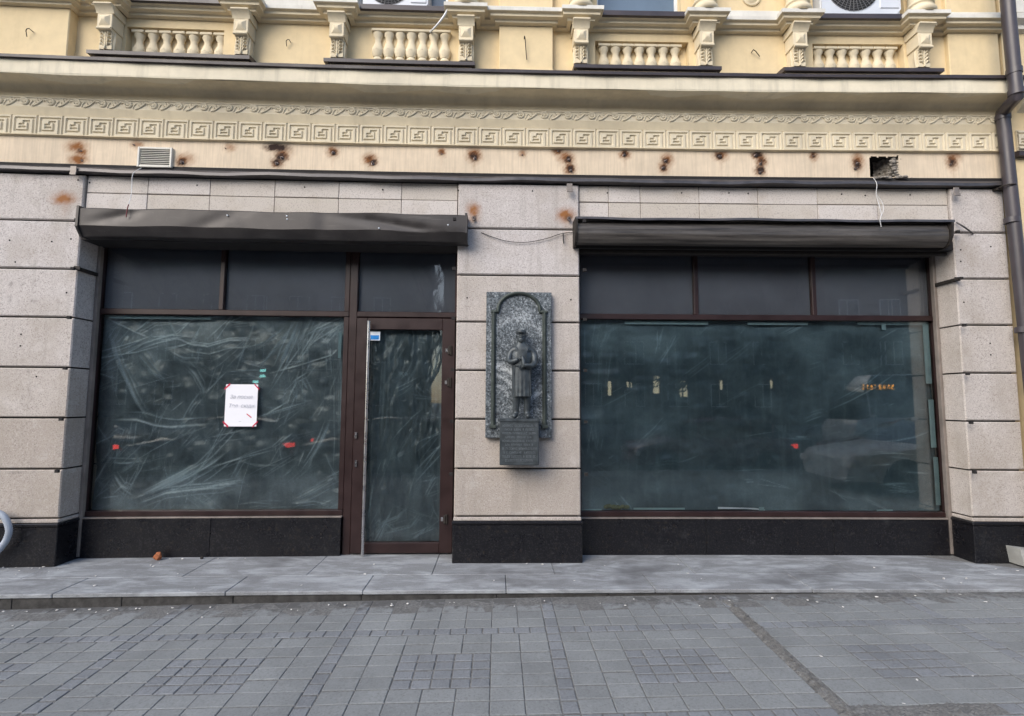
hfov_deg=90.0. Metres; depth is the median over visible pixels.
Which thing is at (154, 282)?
shop window
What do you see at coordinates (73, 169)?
metal clip
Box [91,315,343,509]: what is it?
plastic sheet
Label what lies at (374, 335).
door sticker
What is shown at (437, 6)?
upper window
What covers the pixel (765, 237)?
roller shutter
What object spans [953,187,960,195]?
metal clip
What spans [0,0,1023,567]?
corner shop building
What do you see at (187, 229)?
roller shutter
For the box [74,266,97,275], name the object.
iron bracket
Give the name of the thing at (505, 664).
pavement
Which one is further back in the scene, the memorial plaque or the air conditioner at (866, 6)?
the air conditioner at (866, 6)
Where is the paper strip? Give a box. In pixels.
[718,507,758,509]
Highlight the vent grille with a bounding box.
[137,147,173,168]
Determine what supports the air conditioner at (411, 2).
on the corner shop building at (230, 102)
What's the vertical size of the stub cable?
0.130 m
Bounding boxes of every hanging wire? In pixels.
[126,168,140,216]
[873,178,883,226]
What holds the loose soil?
on the ground
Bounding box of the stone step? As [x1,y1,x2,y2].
[0,553,1023,609]
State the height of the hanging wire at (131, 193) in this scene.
0.579 m
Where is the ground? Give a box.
[0,556,1023,715]
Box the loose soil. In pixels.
[722,600,1009,715]
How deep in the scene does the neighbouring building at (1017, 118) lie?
5.44 m
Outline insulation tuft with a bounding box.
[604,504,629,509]
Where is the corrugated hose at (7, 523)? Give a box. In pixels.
[0,510,12,552]
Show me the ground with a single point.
(400, 607)
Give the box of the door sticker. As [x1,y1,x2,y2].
[370,332,379,339]
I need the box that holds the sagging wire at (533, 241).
[481,232,572,243]
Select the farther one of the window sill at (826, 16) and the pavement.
the window sill at (826, 16)
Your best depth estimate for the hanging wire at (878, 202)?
5.36 m
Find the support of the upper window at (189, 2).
in the corner shop building at (230, 102)
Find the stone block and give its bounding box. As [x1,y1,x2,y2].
[1006,545,1023,565]
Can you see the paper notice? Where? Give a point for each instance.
(241, 404)
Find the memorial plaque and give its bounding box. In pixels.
[485,291,551,464]
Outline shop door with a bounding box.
[342,252,457,554]
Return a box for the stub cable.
[956,222,973,233]
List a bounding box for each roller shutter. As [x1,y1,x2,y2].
[75,205,467,253]
[573,216,954,257]
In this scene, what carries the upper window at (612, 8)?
in the corner shop building at (230, 102)
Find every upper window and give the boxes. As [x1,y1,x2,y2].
[130,0,220,5]
[358,0,445,12]
[597,0,684,17]
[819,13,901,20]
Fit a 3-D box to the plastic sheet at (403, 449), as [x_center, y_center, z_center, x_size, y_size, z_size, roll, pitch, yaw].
[-1.159,0.816,5.515,0.862,2.295,0.046,0,-5,-2]
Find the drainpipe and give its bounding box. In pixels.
[992,0,1023,390]
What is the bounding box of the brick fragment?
[153,552,161,559]
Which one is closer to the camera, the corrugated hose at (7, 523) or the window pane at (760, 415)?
the corrugated hose at (7, 523)
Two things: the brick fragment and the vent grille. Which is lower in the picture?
the brick fragment
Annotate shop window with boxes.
[82,248,350,518]
[577,255,948,519]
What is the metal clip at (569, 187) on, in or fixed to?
attached to the corner shop building at (230, 102)
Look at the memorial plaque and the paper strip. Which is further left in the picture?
the memorial plaque
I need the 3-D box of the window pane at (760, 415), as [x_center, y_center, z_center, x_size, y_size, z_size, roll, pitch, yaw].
[2.684,0.618,5.619,3.941,2.112,0.073,0,-5,-1]
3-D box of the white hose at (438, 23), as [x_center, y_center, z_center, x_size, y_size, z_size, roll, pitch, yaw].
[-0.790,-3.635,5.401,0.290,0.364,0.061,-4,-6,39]
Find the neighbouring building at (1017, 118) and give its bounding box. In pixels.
[995,0,1023,470]
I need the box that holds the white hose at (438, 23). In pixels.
[429,0,447,32]
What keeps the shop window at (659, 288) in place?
in the corner shop building at (230, 102)
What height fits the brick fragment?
0.076 m
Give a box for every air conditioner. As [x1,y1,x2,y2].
[363,0,431,5]
[812,0,900,13]
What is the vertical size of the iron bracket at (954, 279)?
0.040 m
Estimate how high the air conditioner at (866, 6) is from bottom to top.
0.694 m
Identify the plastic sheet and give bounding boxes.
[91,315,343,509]
[365,330,441,540]
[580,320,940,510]
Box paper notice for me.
[223,383,258,426]
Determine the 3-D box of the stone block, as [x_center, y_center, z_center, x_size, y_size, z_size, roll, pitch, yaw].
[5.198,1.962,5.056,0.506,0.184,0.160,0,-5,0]
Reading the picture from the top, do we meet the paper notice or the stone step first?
the paper notice
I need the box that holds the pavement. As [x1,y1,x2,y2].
[0,592,1023,715]
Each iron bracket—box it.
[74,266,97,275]
[935,277,959,286]
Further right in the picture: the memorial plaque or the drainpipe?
the drainpipe
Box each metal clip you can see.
[69,166,76,174]
[567,183,572,191]
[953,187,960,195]

